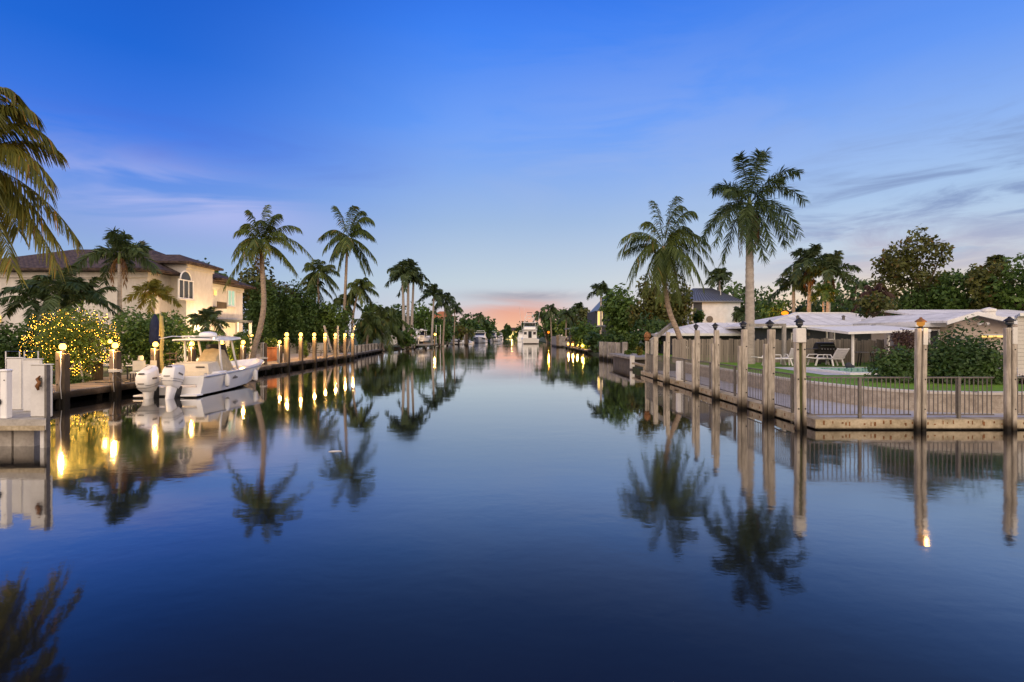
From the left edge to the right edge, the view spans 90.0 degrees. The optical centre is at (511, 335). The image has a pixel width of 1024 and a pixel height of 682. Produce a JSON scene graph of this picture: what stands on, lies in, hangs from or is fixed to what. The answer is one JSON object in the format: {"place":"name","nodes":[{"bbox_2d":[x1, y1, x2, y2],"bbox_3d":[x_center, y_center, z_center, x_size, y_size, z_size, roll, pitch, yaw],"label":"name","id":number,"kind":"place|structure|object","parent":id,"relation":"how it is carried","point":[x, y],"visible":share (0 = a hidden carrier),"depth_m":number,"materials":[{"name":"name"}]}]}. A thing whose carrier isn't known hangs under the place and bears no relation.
{"place":"outdoors","nodes":[
{"label":"outdoors","id":0,"kind":"place"},
{"bbox_2d":[53,353,339,385],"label":"terrace","id":1,"kind":"structure","parent":0,"point":[294,355],"depth_m":46.77,"materials":[{"name":"beige concrete"}]},
{"bbox_2d":[21,300,122,381],"bbox_3d":[-18.544,0.403,22.090,3.451,3.846,3.505,0,0,0],"label":"ornamental tree","id":2,"kind":"object","parent":1,"relation":"on","point":[85,340],"visible":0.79,"depth_m":21.60,"materials":[{"name":"green plant"}]},
{"bbox_2d":[101,305,197,373],"bbox_3d":[-17.636,0.414,25.453,4.411,3.889,3.887,0,0,0],"label":"shrub","id":3,"kind":"object","parent":1,"relation":"on","point":[135,343],"visible":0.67,"depth_m":24.50,"materials":[{"name":"green plant"}]},
{"bbox_2d":[183,329,225,358],"bbox_3d":[-17.983,0.948,30.001,2.045,2.673,2.543,0,0,-16],"label":"shrub","id":4,"kind":"object","parent":1,"relation":"on","point":[202,344],"visible":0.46,"depth_m":29.47,"materials":[{"name":"green plant"}]},
{"bbox_2d":[187,306,230,335],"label":"date palm","id":5,"kind":"object","parent":1,"relation":"on","point":[207,317],"visible":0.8,"depth_m":31.24,"materials":[{"name":"green plant"}]},
{"bbox_2d":[243,281,264,348],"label":"cypress tree","id":6,"kind":"object","parent":1,"relation":"on","point":[253,306],"visible":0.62,"depth_m":56.52,"materials":[{"name":"green plant"}]},
{"bbox_2d":[237,258,291,341],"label":"broadleaf tree","id":7,"kind":"object","parent":1,"relation":"on","point":[252,278],"visible":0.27,"depth_m":58.23,"materials":[{"name":"green plant"}]},
{"bbox_2d":[258,280,281,340],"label":"cypress tree","id":8,"kind":"object","parent":1,"relation":"on","point":[271,316],"visible":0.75,"depth_m":55.84,"materials":[{"name":"green plant"}]},
{"bbox_2d":[275,282,290,352],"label":"cypress tree","id":9,"kind":"object","parent":1,"relation":"on","point":[283,327],"visible":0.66,"depth_m":57.60,"materials":[{"name":"green plant"}]},
{"bbox_2d":[284,278,306,352],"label":"cypress tree","id":10,"kind":"object","parent":1,"relation":"on","point":[295,317],"visible":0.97,"depth_m":57.16,"materials":[{"name":"green plant"}]},
{"bbox_2d":[300,285,322,351],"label":"cypress tree","id":11,"kind":"object","parent":1,"relation":"on","point":[311,310],"visible":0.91,"depth_m":57.60,"materials":[{"name":"green plant"}]},
{"bbox_2d":[312,301,353,352],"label":"bamboo palm","id":12,"kind":"object","parent":1,"relation":"on","point":[338,319],"visible":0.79,"depth_m":58.41,"materials":[{"name":"green plant"}]},
{"bbox_2d":[53,337,474,401],"bbox_3d":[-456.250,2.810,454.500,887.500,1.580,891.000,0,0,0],"label":"ground west bank","id":13,"kind":"structure","parent":0,"point":[105,372],"depth_m":32.38,"materials":[{"name":"green plant"}]},
{"bbox_2d":[0,319,28,368],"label":"hedge","id":14,"kind":"object","parent":13,"relation":"on","point":[6,344],"visible":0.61,"depth_m":25.11,"materials":[{"name":"green plant"}]},
{"bbox_2d":[4,314,75,367],"bbox_3d":[-24.041,0.531,26.442,2.914,3.499,3.096,0,0,-23],"label":"shrub","id":15,"kind":"object","parent":13,"relation":"on","point":[20,333],"visible":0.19,"depth_m":25.52,"materials":[{"name":"green plant"}]},
{"bbox_2d":[0,279,81,362],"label":"arching palm","id":16,"kind":"object","parent":13,"relation":"on","point":[24,300],"visible":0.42,"depth_m":27.63,"materials":[{"name":"green plant"}]},
{"bbox_2d":[0,87,85,287],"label":"coconut palm","id":17,"kind":"object","parent":13,"relation":"on","point":[21,160],"visible":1,"depth_m":13.98,"materials":[{"name":"green plant"}]},
{"bbox_2d":[0,265,116,339],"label":"arching palm","id":18,"kind":"object","parent":13,"relation":"on","point":[49,284],"visible":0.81,"depth_m":26.98,"materials":[{"name":"green plant"}]},
{"bbox_2d":[43,276,123,322],"bbox_3d":[-23.918,-0.522,28.853,3.639,5.714,4.032,0,0,-32],"label":"arching palm","id":19,"kind":"object","parent":13,"relation":"on","point":[99,297],"visible":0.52,"depth_m":28.59,"materials":[{"name":"green plant"}]},
{"bbox_2d":[73,226,162,368],"bbox_3d":[-23.293,-2.027,30.722,4.260,8.695,3.540,0,0,-16],"label":"foxtail palm","id":20,"kind":"object","parent":13,"relation":"on","point":[122,257],"visible":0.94,"depth_m":30.41,"materials":[{"name":"green plant"}]},
{"bbox_2d":[0,241,255,365],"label":"house","id":21,"kind":"structure","parent":13,"relation":"on","point":[196,285],"depth_m":36.29,"materials":[{"name":"beige paint"}]},
{"bbox_2d":[176,271,195,300],"bbox_3d":[-23.003,-3.537,36.201,0.205,2.118,1.906,0,0,0],"label":"window","id":22,"kind":"structure","parent":21,"relation":"in","point":[185,283],"depth_m":36.17,"materials":[{"name":"white glass"}]},
{"bbox_2d":[122,279,181,313],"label":"foxtail palm","id":23,"kind":"object","parent":13,"relation":"on","point":[152,286],"visible":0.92,"depth_m":29.28,"materials":[{"name":"green plant"}]},
{"bbox_2d":[225,330,253,360],"bbox_3d":[-16.642,1.018,31.020,2.206,2.773,1.749,0,0,29],"label":"shrub","id":24,"kind":"object","parent":13,"relation":"on","point":[237,343],"visible":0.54,"depth_m":30.77,"materials":[{"name":"green plant"}]},
{"bbox_2d":[223,205,313,358],"bbox_3d":[-15.700,-3.146,33.082,4.789,10.750,4.028,0,0,32],"label":"coconut palm","id":25,"kind":"object","parent":13,"relation":"on","point":[257,245],"visible":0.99,"depth_m":32.83,"materials":[{"name":"green plant"}]},
{"bbox_2d":[299,259,339,306],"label":"coconut palm","id":26,"kind":"object","parent":13,"relation":"on","point":[322,272],"visible":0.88,"depth_m":65.49,"materials":[{"name":"green plant"}]},
{"bbox_2d":[316,205,377,351],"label":"coconut palm","id":27,"kind":"object","parent":13,"relation":"on","point":[345,244],"visible":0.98,"depth_m":61.85,"materials":[{"name":"green plant"}]},
{"bbox_2d":[346,277,378,333],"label":"coconut palm","id":28,"kind":"object","parent":13,"relation":"on","point":[359,287],"visible":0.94,"depth_m":61.61,"materials":[{"name":"green plant"}]},
{"bbox_2d":[349,312,389,348],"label":"coconut palm","id":29,"kind":"object","parent":13,"relation":"on","point":[368,321],"visible":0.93,"depth_m":73.45,"materials":[{"name":"green plant"}]},
{"bbox_2d":[359,306,409,351],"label":"coconut palm","id":30,"kind":"object","parent":13,"relation":"on","point":[383,314],"visible":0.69,"depth_m":77.12,"materials":[{"name":"green plant"}]},
{"bbox_2d":[384,259,424,348],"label":"royal palm","id":31,"kind":"object","parent":13,"relation":"on","point":[393,271],"visible":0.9,"depth_m":87.52,"materials":[{"name":"green plant"}]},
{"bbox_2d":[392,325,417,349],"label":"shrub","id":32,"kind":"object","parent":13,"relation":"on","point":[409,339],"visible":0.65,"depth_m":83.43,"materials":[{"name":"green plant"}]},
{"bbox_2d":[393,258,430,348],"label":"royal palm","id":33,"kind":"object","parent":13,"relation":"on","point":[412,263],"visible":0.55,"depth_m":89.80,"materials":[{"name":"green plant"}]},
{"bbox_2d":[410,300,442,335],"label":"broadleaf tree","id":34,"kind":"object","parent":13,"relation":"on","point":[422,315],"visible":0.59,"depth_m":120.84,"materials":[{"name":"green plant"}]},
{"bbox_2d":[418,283,450,346],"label":"royal palm","id":35,"kind":"object","parent":13,"relation":"on","point":[435,292],"visible":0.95,"depth_m":107.68,"materials":[{"name":"green plant"}]},
{"bbox_2d":[423,323,454,345],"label":"broadleaf tree","id":36,"kind":"object","parent":13,"relation":"on","point":[447,333],"visible":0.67,"depth_m":116.64,"materials":[{"name":"green plant"}]},
{"bbox_2d":[431,292,460,345],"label":"coconut palm","id":37,"kind":"object","parent":13,"relation":"on","point":[446,304],"visible":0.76,"depth_m":111.81,"materials":[{"name":"green plant"}]},
{"bbox_2d":[0,338,1023,681],"bbox_3d":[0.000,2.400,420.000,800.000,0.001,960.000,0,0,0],"label":"water","id":38,"kind":"structure","parent":0,"point":[508,510],"depth_m":6.12,"materials":[{"name":"blue liquid"}]},
{"bbox_2d":[0,365,50,447],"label":"dock","id":39,"kind":"object","parent":38,"relation":"in","point":[21,428],"visible":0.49,"depth_m":10.98,"materials":[{"name":"concrete"}]},
{"bbox_2d":[0,369,12,418],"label":"storage bin","id":40,"kind":"object","parent":39,"relation":"on","point":[5,393],"visible":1,"depth_m":10.89,"materials":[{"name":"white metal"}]},
{"bbox_2d":[5,357,25,409],"bbox_3d":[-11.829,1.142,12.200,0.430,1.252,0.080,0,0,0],"label":"storage bin","id":41,"kind":"object","parent":39,"relation":"on","point":[15,364],"visible":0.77,"depth_m":12.18,"materials":[{"name":"white plastic"}]},
{"bbox_2d":[22,358,43,410],"bbox_3d":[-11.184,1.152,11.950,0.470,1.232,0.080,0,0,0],"label":"storage bin","id":42,"kind":"object","parent":39,"relation":"on","point":[27,385],"visible":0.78,"depth_m":11.93,"materials":[{"name":"white plastic"}]},
{"bbox_2d":[29,364,53,416],"bbox_3d":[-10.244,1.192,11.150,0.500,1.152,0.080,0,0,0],"label":"storage bin","id":43,"kind":"object","parent":39,"relation":"on","point":[37,401],"visible":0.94,"depth_m":11.12,"materials":[{"name":"white plastic"}]},
{"bbox_2d":[55,342,69,404],"bbox_3d":[-15.706,1.808,17.891,0.292,3.185,0.334,0,0,-2],"label":"dock post","id":44,"kind":"object","parent":38,"relation":"in","point":[62,370],"visible":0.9,"depth_m":17.80,"materials":[{"name":"brown wood"}]},
{"bbox_2d":[109,341,120,396],"bbox_3d":[-15.655,1.808,20.191,0.293,3.185,0.334,0,0,3],"label":"dock post","id":45,"kind":"object","parent":38,"relation":"in","point":[114,358],"visible":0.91,"depth_m":20.09,"materials":[{"name":"brown wood"}]},
{"bbox_2d":[53,365,270,399],"bbox_3d":[-16.672,2.670,24.450,1.957,1.460,17.900,0,0,0],"label":"dock","id":46,"kind":"object","parent":38,"relation":"in","point":[87,388],"visible":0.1,"depth_m":19.82,"materials":[{"name":"brown wood"}]},
{"bbox_2d":[149,314,160,345],"bbox_3d":[-16.461,0.510,23.600,0.520,3.000,0.507,0,0,0],"label":"parasol","id":47,"kind":"object","parent":46,"relation":"on","point":[154,330],"visible":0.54,"depth_m":23.48,"materials":[{"name":"blue fabric"}]},
{"bbox_2d":[95,324,263,398],"bbox_3d":[-13.491,1.509,23.384,3.223,4.027,9.159,0,0,4],"label":"motor boat","id":48,"kind":"object","parent":38,"relation":"on","point":[213,369],"visible":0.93,"depth_m":21.42,"materials":[{"name":"plastic"}]},
{"bbox_2d":[265,354,355,370],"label":"dock","id":49,"kind":"object","parent":38,"relation":"in","point":[275,364],"visible":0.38,"depth_m":40.35,"materials":[{"name":"brown wood"}]},
{"bbox_2d":[519,306,539,343],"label":"yacht","id":50,"kind":"object","parent":38,"relation":"on","point":[529,334],"visible":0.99,"depth_m":150.88,"materials":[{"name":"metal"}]},
{"bbox_2d":[609,353,660,370],"bbox_3d":[9.345,2.159,38.090,2.210,1.518,12.220,0,0,0],"label":"dock","id":51,"kind":"object","parent":38,"relation":"in","point":[630,360],"visible":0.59,"depth_m":38.23,"materials":[{"name":"grey wood"}]},
{"bbox_2d":[663,332,669,383],"bbox_3d":[7.657,1.610,25.386,0.297,3.580,0.182,1,1,6],"label":"dock pile","id":52,"kind":"object","parent":38,"relation":"in","point":[666,361],"visible":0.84,"depth_m":25.31,"materials":[{"name":"grey wood"}]},
{"bbox_2d":[692,324,699,392],"bbox_3d":[7.687,1.448,21.405,0.299,3.905,0.254,0,0,2],"label":"dock pile","id":53,"kind":"object","parent":38,"relation":"in","point":[695,364],"visible":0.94,"depth_m":21.34,"materials":[{"name":"grey wood"}]},
{"bbox_2d":[711,323,719,399],"bbox_3d":[7.643,1.458,19.205,0.277,3.885,0.254,-1,0,1],"label":"dock pile","id":54,"kind":"object","parent":38,"relation":"in","point":[715,364],"visible":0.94,"depth_m":19.14,"materials":[{"name":"grey wood"}]},
{"bbox_2d":[737,321,747,408],"bbox_3d":[7.518,1.458,16.698,0.280,3.885,0.253,0,0,-4],"label":"dock pile","id":55,"kind":"object","parent":38,"relation":"in","point":[742,370],"visible":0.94,"depth_m":16.64,"materials":[{"name":"grey wood"}]},
{"bbox_2d":[762,320,775,417],"bbox_3d":[7.523,1.468,14.995,0.298,3.865,0.254,1,0,0],"label":"dock pile","id":56,"kind":"object","parent":38,"relation":"in","point":[768,404],"visible":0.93,"depth_m":14.93,"materials":[{"name":"brown wood"}]},
{"bbox_2d":[793,317,806,430],"bbox_3d":[7.319,1.468,13.003,0.261,3.865,0.254,-1,0,-2],"label":"dock pile","id":57,"kind":"object","parent":38,"relation":"in","point":[800,399],"visible":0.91,"depth_m":12.95,"materials":[{"name":"white paint"}]},
{"bbox_2d":[914,317,927,430],"bbox_3d":[10.308,1.468,12.934,0.260,3.865,0.254,1,0,5],"label":"dock pile","id":58,"kind":"object","parent":38,"relation":"in","point":[920,376],"visible":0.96,"depth_m":12.88,"materials":[{"name":"white paint"}]},
{"bbox_2d":[1003,316,1017,430],"bbox_3d":[12.571,1.458,12.931,0.260,3.885,0.254,0,0,5],"label":"dock pile","id":59,"kind":"object","parent":38,"relation":"in","point":[1010,339],"visible":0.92,"depth_m":12.87,"materials":[{"name":"white paint"}]},
{"bbox_2d":[0,0,1023,335],"label":"sky","id":60,"kind":"structure","parent":0,"point":[508,150],"materials":[{"name":"blue"}]},
{"bbox_2d":[537,337,675,371],"bbox_3d":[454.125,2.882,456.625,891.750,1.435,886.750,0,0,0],"label":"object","id":61,"kind":"structure","parent":0,"point":[637,369],"depth_m":42.73,"materials":[{"name":"soil"}]},
{"bbox_2d":[568,317,600,351],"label":"shrub","id":62,"kind":"object","parent":61,"relation":"on","point":[578,332],"visible":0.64,"depth_m":73.31,"materials":[{"name":"green plant"}]},
{"bbox_2d":[564,295,611,347],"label":"house","id":63,"kind":"structure","parent":61,"relation":"on","point":[593,315],"depth_m":85.00,"materials":[{"name":"grey paint"}]},
{"bbox_2d":[586,281,609,334],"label":"royal palm","id":64,"kind":"object","parent":61,"relation":"on","point":[601,288],"visible":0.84,"depth_m":81.82,"materials":[{"name":"green plant"}]},
{"bbox_2d":[598,283,641,338],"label":"broadleaf tree","id":65,"kind":"object","parent":61,"relation":"on","point":[614,308],"visible":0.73,"depth_m":59.02,"materials":[{"name":"green plant"}]},
{"bbox_2d":[625,274,662,348],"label":"broadleaf tree","id":66,"kind":"object","parent":61,"relation":"on","point":[648,306],"visible":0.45,"depth_m":53.31,"materials":[{"name":"green plant"}]},
{"bbox_2d":[653,275,696,328],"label":"broadleaf tree","id":67,"kind":"object","parent":61,"relation":"on","point":[682,315],"visible":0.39,"depth_m":51.42,"materials":[{"name":"green plant"}]},
{"bbox_2d":[704,267,732,290],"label":"royal palm","id":68,"kind":"object","parent":61,"relation":"on","point":[719,274],"visible":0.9,"depth_m":77.23,"materials":[{"name":"green plant"}]},
{"bbox_2d":[717,280,796,319],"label":"tree belt","id":69,"kind":"object","parent":61,"relation":"on","point":[736,291],"visible":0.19,"depth_m":93.77,"materials":[{"name":"green plant"}]},
{"bbox_2d":[641,371,1023,428],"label":"seawall","id":70,"kind":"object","parent":61,"relation":"on","point":[815,421],"visible":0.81,"depth_m":13.02,"materials":[{"name":"concrete"}]},
{"bbox_2d":[671,357,700,387],"bbox_3d":[7.916,1.731,23.500,0.072,1.338,4.000,0,0,0],"label":"railing","id":71,"kind":"object","parent":70,"relation":"on","point":[684,370],"visible":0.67,"depth_m":23.52,"materials":[{"name":"grey paint"}]},
{"bbox_2d":[721,364,750,403],"bbox_3d":[7.866,1.731,18.050,0.072,1.338,2.500,0,0,1],"label":"railing","id":72,"kind":"object","parent":70,"relation":"on","point":[734,379],"visible":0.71,"depth_m":18.21,"materials":[{"name":"grey metal"}]},
{"bbox_2d":[776,372,811,421],"bbox_3d":[7.786,1.731,14.200,0.072,1.338,1.800,0,0,1],"label":"railing","id":73,"kind":"object","parent":70,"relation":"on","point":[791,407],"visible":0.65,"depth_m":14.20,"materials":[{"name":"grey metal"}]},
{"bbox_2d":[658,371,1023,416],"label":"walkway","id":74,"kind":"structure","parent":70,"relation":"on","point":[786,400],"depth_m":14.61,"materials":[{"name":"concrete"}]},
{"bbox_2d":[807,377,910,428],"bbox_3d":[8.950,1.731,13.186,2.660,1.338,0.072,0,0,0],"label":"railing","id":75,"kind":"object","parent":70,"relation":"on","point":[859,414],"visible":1,"depth_m":13.19,"materials":[{"name":"grey metal"}]},
{"bbox_2d":[927,377,994,428],"bbox_3d":[11.500,1.731,13.186,1.840,1.338,0.072,0,0,0],"label":"railing","id":76,"kind":"object","parent":70,"relation":"on","point":[958,414],"visible":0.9,"depth_m":13.19,"materials":[{"name":"grey metal"}]},
{"bbox_2d":[796,275,899,316],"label":"tree belt","id":77,"kind":"object","parent":61,"relation":"on","point":[850,300],"visible":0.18,"depth_m":88.15,"materials":[{"name":"green plant"}]},
{"bbox_2d":[688,363,1023,412],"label":"garden wall","id":78,"kind":"structure","parent":61,"relation":"on","point":[997,401],"depth_m":14.95,"materials":[{"name":"paint"}]},
{"bbox_2d":[628,349,1023,390],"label":"lawn","id":79,"kind":"structure","parent":0,"point":[998,387],"depth_m":18.64,"materials":[{"name":"green plant"}]},
{"bbox_2d":[632,309,679,351],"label":"broadleaf tree","id":80,"kind":"object","parent":79,"relation":"on","point":[653,326],"visible":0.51,"depth_m":46.65,"materials":[{"name":"green plant"}]},
{"bbox_2d":[617,196,714,361],"bbox_3d":[9.331,-3.186,31.160,5.468,10.266,4.685,0,0,32],"label":"coconut palm","id":81,"kind":"object","parent":79,"relation":"on","point":[668,255],"visible":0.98,"depth_m":30.61,"materials":[{"name":"green plant"}]},
{"bbox_2d":[651,323,740,354],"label":"garage","id":82,"kind":"structure","parent":79,"relation":"on","point":[705,329],"depth_m":42.00,"materials":[{"name":"grey paint"}]},
{"bbox_2d":[685,288,743,324],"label":"house","id":83,"kind":"structure","parent":79,"relation":"on","point":[715,306],"depth_m":58.00,"materials":[{"name":"grey paint"}]},
{"bbox_2d":[697,147,809,363],"bbox_3d":[13.677,-4.364,28.995,6.250,12.630,3.810,0,0,22],"label":"royal palm","id":84,"kind":"object","parent":79,"relation":"on","point":[750,229],"visible":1,"depth_m":28.77,"materials":[{"name":"green plant"}]},
{"bbox_2d":[755,299,787,319],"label":"broadleaf tree","id":85,"kind":"object","parent":79,"relation":"on","point":[766,311],"visible":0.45,"depth_m":54.60,"materials":[{"name":"green plant"}]},
{"bbox_2d":[672,338,883,362],"bbox_3d":[16.375,0.884,30.469,13.750,1.482,0.202,0,0,0],"label":"board fence","id":86,"kind":"object","parent":79,"relation":"on","point":[726,351],"visible":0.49,"depth_m":30.39,"materials":[{"name":"wood"}]},
{"bbox_2d":[767,270,819,312],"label":"royal palm","id":87,"kind":"object","parent":79,"relation":"on","point":[784,283],"visible":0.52,"depth_m":57.88,"materials":[{"name":"green plant"}]},
{"bbox_2d":[723,312,871,357],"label":"house","id":88,"kind":"structure","parent":79,"relation":"on","point":[818,319],"depth_m":37.42,"materials":[{"name":"grey paint"}]},
{"bbox_2d":[779,243,840,311],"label":"royal palm","id":89,"kind":"object","parent":79,"relation":"on","point":[806,260],"visible":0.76,"depth_m":55.42,"materials":[{"name":"green plant"}]},
{"bbox_2d":[806,342,839,364],"bbox_3d":[17.324,0.988,28.360,1.840,1.217,0.600,0,0,0],"label":"barbecue","id":90,"kind":"object","parent":79,"relation":"on","point":[824,348],"visible":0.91,"depth_m":28.15,"materials":[{"name":"black metal"}]},
{"bbox_2d":[809,282,839,311],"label":"foxtail palm","id":91,"kind":"object","parent":79,"relation":"on","point":[825,289],"visible":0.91,"depth_m":49.87,"materials":[{"name":"green plant"}]},
{"bbox_2d":[793,250,862,311],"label":"royal palm","id":92,"kind":"object","parent":79,"relation":"on","point":[827,272],"visible":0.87,"depth_m":53.38,"materials":[{"name":"green plant"}]},
{"bbox_2d":[851,283,895,315],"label":"coconut palm","id":93,"kind":"object","parent":79,"relation":"on","point":[879,287],"visible":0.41,"depth_m":39.70,"materials":[{"name":"green plant"}]},
{"bbox_2d":[853,290,897,338],"bbox_3d":[23.692,-0.535,33.367,2.761,4.789,2.424,0,0,-44],"label":"broadleaf tree","id":94,"kind":"object","parent":79,"relation":"on","point":[873,303],"visible":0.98,"depth_m":33.03,"materials":[{"name":"green plant"}]},
{"bbox_2d":[863,342,942,383],"bbox_3d":[13.475,1.378,17.688,2.546,2.277,2.051,0,0,-31],"label":"shrub","id":95,"kind":"object","parent":79,"relation":"on","point":[899,364],"visible":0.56,"depth_m":17.61,"materials":[{"name":"green plant"}]},
{"bbox_2d":[884,286,941,315],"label":"broadleaf tree","id":96,"kind":"object","parent":79,"relation":"on","point":[916,301],"visible":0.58,"depth_m":39.66,"materials":[{"name":"green plant"}]},
{"bbox_2d":[869,224,957,299],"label":"broadleaf tree","id":97,"kind":"object","parent":79,"relation":"on","point":[906,261],"visible":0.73,"depth_m":41.22,"materials":[{"name":"green plant"}]},
{"bbox_2d":[926,266,987,309],"bbox_3d":[33.310,-1.644,37.974,3.787,7.010,4.246,0,0,0],"label":"broadleaf tree","id":98,"kind":"object","parent":79,"relation":"on","point":[951,297],"visible":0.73,"depth_m":37.65,"materials":[{"name":"green plant"}]},
{"bbox_2d":[912,314,1017,384],"bbox_3d":[15.226,0.905,17.462,3.589,3.264,2.428,0,0,0],"label":"shrub","id":99,"kind":"object","parent":79,"relation":"on","point":[970,358],"visible":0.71,"depth_m":16.94,"materials":[{"name":"green plant"}]},
{"bbox_2d":[963,259,1022,309],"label":"broadleaf tree","id":100,"kind":"object","parent":79,"relation":"on","point":[973,280],"visible":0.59,"depth_m":35.59,"materials":[{"name":"green plant"}]},
{"bbox_2d":[982,253,1023,310],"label":"broadleaf tree","id":101,"kind":"object","parent":79,"relation":"on","point":[1014,303],"visible":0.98,"depth_m":34.23,"materials":[{"name":"green plant"}]},
{"bbox_2d":[775,367,1017,375],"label":"pool deck","id":102,"kind":"structure","parent":0,"point":[812,371],"depth_m":23.61,"materials":[{"name":"concrete"}]},
{"bbox_2d":[807,325,930,365],"bbox_3d":[18.601,0.500,27.000,4.064,2.160,3.600,0,0,0],"label":"patio cover","id":103,"kind":"object","parent":102,"relation":"on","point":[853,330],"visible":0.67,"depth_m":26.01,"materials":[{"name":"white paint"}]},
{"bbox_2d":[882,329,931,359],"bbox_3d":[16.523,0.778,21.429,1.601,2.207,1.548,0,0,0],"label":"shrub","id":104,"kind":"object","parent":102,"relation":"on","point":[903,339],"visible":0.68,"depth_m":21.39,"materials":[{"name":"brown plant"}]},
{"bbox_2d":[806,368,1017,374],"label":"swimming pool","id":105,"kind":"structure","parent":102,"relation":"on","point":[855,371],"depth_m":22.60,"materials":[{"name":"liquid"}]},
{"bbox_2d":[853,307,1023,366],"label":"house","id":106,"kind":"structure","parent":0,"point":[944,320],"depth_m":26.80,"materials":[{"name":"beige paint"}]},
{"bbox_2d":[1014,313,1023,375],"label":"shed","id":107,"kind":"structure","parent":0,"point":[1020,317],"depth_m":20.20,"materials":[{"name":"white"}]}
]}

